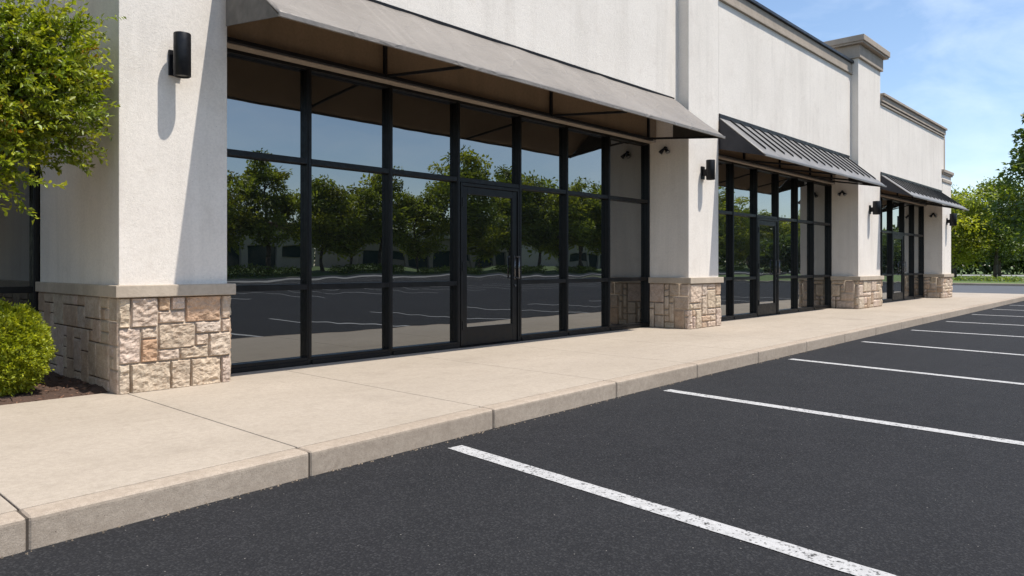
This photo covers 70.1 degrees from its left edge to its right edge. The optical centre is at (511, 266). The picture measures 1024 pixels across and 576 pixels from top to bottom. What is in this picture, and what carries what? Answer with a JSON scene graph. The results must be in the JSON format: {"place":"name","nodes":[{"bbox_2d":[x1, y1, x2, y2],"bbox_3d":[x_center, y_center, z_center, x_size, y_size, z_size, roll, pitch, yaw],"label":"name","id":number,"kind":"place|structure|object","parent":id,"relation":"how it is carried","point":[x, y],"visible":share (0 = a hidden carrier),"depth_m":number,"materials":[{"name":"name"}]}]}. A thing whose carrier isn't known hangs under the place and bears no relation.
{"place":"outdoors","nodes":[
{"label":"outdoors","id":0,"kind":"place"},
{"bbox_2d":[0,301,1023,575],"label":"parking lot","id":1,"kind":"structure","parent":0,"point":[900,501],"depth_m":4.02,"materials":[{"name":"black asphalt"}]},
{"bbox_2d":[0,296,1023,557],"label":"kerb","id":2,"kind":"structure","parent":1,"relation":"on","point":[62,520],"depth_m":4.46,"materials":[{"name":"concrete"}]},
{"bbox_2d":[449,445,896,575],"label":"parking line","id":3,"kind":"object","parent":1,"relation":"on","point":[748,536],"visible":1,"depth_m":3.59,"materials":[{"name":"white paint"}]},
{"bbox_2d":[664,389,1023,444],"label":"parking line","id":4,"kind":"object","parent":1,"relation":"on","point":[878,421],"visible":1,"depth_m":5.94,"materials":[{"name":"white paint"}]},
{"bbox_2d":[790,359,1023,384],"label":"parking line","id":5,"kind":"object","parent":1,"relation":"on","point":[911,371],"visible":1,"depth_m":8.56,"materials":[{"name":"white paint"}]},
{"bbox_2d":[863,341,1022,354],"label":"parking line","id":6,"kind":"object","parent":1,"relation":"on","point":[944,348],"visible":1,"depth_m":11.06,"materials":[{"name":"white paint"}]},
{"bbox_2d":[915,330,1022,336],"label":"parking line","id":7,"kind":"object","parent":1,"relation":"on","point":[969,333],"visible":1,"depth_m":13.53,"materials":[{"name":"white paint"}]},
{"bbox_2d":[952,283,1023,285],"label":"kerb","id":8,"kind":"structure","parent":1,"relation":"on","point":[991,284],"depth_m":46.87,"materials":[{"name":"concrete"}]},
{"bbox_2d":[0,293,1023,513],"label":"sidewalk","id":9,"kind":"structure","parent":0,"point":[55,450],"depth_m":6.03,"materials":[{"name":"concrete"}]},
{"bbox_2d":[0,364,109,404],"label":"mulch bed","id":10,"kind":"object","parent":9,"relation":"on","point":[56,386],"visible":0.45,"depth_m":6.38,"materials":[{"name":"brown wood"}]},
{"bbox_2d":[0,298,57,396],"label":"round shrub","id":11,"kind":"object","parent":10,"relation":"on","point":[25,344],"visible":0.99,"depth_m":6.03,"materials":[{"name":"green plant"}]},
{"bbox_2d":[0,0,125,224],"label":"leafy tree","id":12,"kind":"object","parent":10,"relation":"on","point":[43,77],"visible":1,"depth_m":5.80,"materials":[{"name":"green plant"}]},
{"bbox_2d":[1,410,492,549],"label":"sidewalk joint","id":13,"kind":"object","parent":9,"relation":"on","point":[24,516],"visible":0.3,"depth_m":3.27,"materials":[{"name":"concrete"}]},
{"bbox_2d":[756,0,1023,265],"label":"sky","id":14,"kind":"structure","parent":0,"point":[959,64],"materials":[{"name":"blue"}]},
{"bbox_2d":[951,267,1023,276],"bbox_3d":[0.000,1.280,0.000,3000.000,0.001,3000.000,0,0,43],"label":"ground","id":15,"kind":"structure","parent":0,"point":[981,272],"depth_m":128.73,"materials":[{"name":"green plant"}]},
{"bbox_2d":[0,0,953,394],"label":"retail building","id":16,"kind":"structure","parent":15,"relation":"on","point":[226,212],"depth_m":9.61,"materials":[{"name":"paint"}]},
{"bbox_2d":[168,31,190,78],"bbox_3d":[-2.974,-1.883,6.543,0.237,0.385,0.146,0,0,43],"label":"wall lamp","id":17,"kind":"object","parent":16,"relation":"attached to","point":[179,60],"visible":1,"depth_m":6.46,"materials":[{"name":"black metal"}]},
{"bbox_2d":[226,0,724,140],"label":"awning","id":18,"kind":"object","parent":16,"relation":"attached to","point":[386,25],"visible":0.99,"depth_m":8.55,"materials":[{"name":"taupe fabric"},{"name":"dark metal"}]},
{"bbox_2d":[462,186,519,345],"bbox_3d":[-0.289,-0.001,10.253,0.147,2.167,1.114,0,0,43],"label":"door","id":19,"kind":"structure","parent":16,"relation":"in","point":[489,264],"depth_m":10.29,"materials":[{"name":"clear glass"}]},
{"bbox_2d":[659,146,669,153],"bbox_3d":[2.718,-2.070,13.022,0.217,0.147,0.105,0,0,43],"label":"floodlight","id":20,"kind":"object","parent":16,"relation":"attached to","point":[667,151],"visible":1,"depth_m":13.03,"materials":[{"name":"black metal"}]},
{"bbox_2d":[701,159,714,179],"bbox_3d":[3.502,-1.715,13.023,0.242,0.350,0.156,0,0,43],"label":"wall lamp","id":21,"kind":"object","parent":16,"relation":"attached to","point":[708,172],"visible":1,"depth_m":12.94,"materials":[{"name":"black metal"}]},
{"bbox_2d":[758,220,779,315],"bbox_3d":[5.723,0.036,16.294,0.147,2.092,1.009,0,0,43],"label":"door","id":22,"kind":"structure","parent":16,"relation":"in","point":[767,230],"depth_m":16.37,"materials":[{"name":"glass"}]},
{"bbox_2d":[718,113,886,186],"bbox_3d":[6.434,-2.399,15.984,1.288,0.892,7.058,0,0,43],"label":"awning","id":23,"kind":"object","parent":16,"relation":"attached to","point":[780,146],"visible":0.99,"depth_m":14.98,"materials":[{"name":"grey metal"}]},
{"bbox_2d":[869,201,880,214],"bbox_3d":[9.611,-1.545,19.318,0.279,0.350,0.200,0,0,43],"label":"wall lamp","id":24,"kind":"object","parent":16,"relation":"attached to","point":[875,209],"visible":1,"depth_m":19.22,"materials":[{"name":"black metal"}]},
{"bbox_2d":[893,235,905,300],"bbox_3d":[12.327,0.053,23.269,0.147,2.057,1.179,0,0,43],"label":"door","id":25,"kind":"structure","parent":16,"relation":"in","point":[898,271],"depth_m":23.32,"materials":[{"name":"glass"}]},
{"bbox_2d":[880,172,968,210],"bbox_3d":[12.559,-2.229,22.442,1.288,0.752,6.718,0,0,43],"label":"awning","id":26,"kind":"object","parent":16,"relation":"attached to","point":[925,193],"visible":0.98,"depth_m":21.58,"materials":[{"name":"grey metal"}]},
{"bbox_2d":[946,213,956,225],"bbox_3d":[15.337,-1.620,25.465,0.309,0.420,0.220,0,0,43],"label":"wall lamp","id":27,"kind":"object","parent":16,"relation":"attached to","point":[952,221],"visible":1,"depth_m":25.35,"materials":[{"name":"black metal"}]},
{"bbox_2d":[951,239,1023,274],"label":"hedge","id":28,"kind":"object","parent":15,"relation":"on","point":[986,268],"visible":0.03,"depth_m":112.41,"materials":[{"name":"green plant"}]},
{"bbox_2d":[971,200,1023,275],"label":"lawn tree","id":29,"kind":"object","parent":15,"relation":"on","point":[1001,257],"visible":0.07,"depth_m":88.70,"materials":[{"name":"green plant"}]},
{"bbox_2d":[952,285,1023,293],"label":"service road","id":30,"kind":"structure","parent":0,"point":[988,289],"depth_m":39.11,"materials":[{"name":"grey asphalt"}]},
{"bbox_2d":[952,276,1023,283],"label":"grass verge","id":31,"kind":"object","parent":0,"point":[983,281],"depth_m":53.59,"materials":[{"name":"green plant"}]},
{"bbox_2d":[951,184,1009,273],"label":"lawn tree","id":32,"kind":"object","parent":31,"relation":"on","point":[958,194],"visible":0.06,"depth_m":79.01,"materials":[{"name":"green plant"}]},
{"bbox_2d":[951,184,1014,276],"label":"lawn tree","id":33,"kind":"object","parent":31,"relation":"on","point":[965,243],"visible":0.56,"depth_m":66.40,"materials":[{"name":"green plant"}]},
{"bbox_2d":[952,274,1023,281],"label":"hedge","id":34,"kind":"object","parent":31,"relation":"on","point":[1002,279],"visible":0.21,"depth_m":53.91,"materials":[{"name":"green plant"}]},
{"bbox_2d":[957,175,1023,277],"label":"lawn tree","id":35,"kind":"object","parent":31,"relation":"on","point":[1000,241],"visible":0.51,"depth_m":66.90,"materials":[{"name":"green plant"}]},
{"bbox_2d":[981,112,1023,248],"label":"dark tree","id":36,"kind":"object","parent":31,"relation":"on","point":[1015,167],"visible":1,"depth_m":58.77,"materials":[{"name":"green plant"}]},
{"bbox_2d":[957,275,1023,275],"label":"road","id":37,"kind":"structure","parent":0,"point":[990,275],"depth_m":100.14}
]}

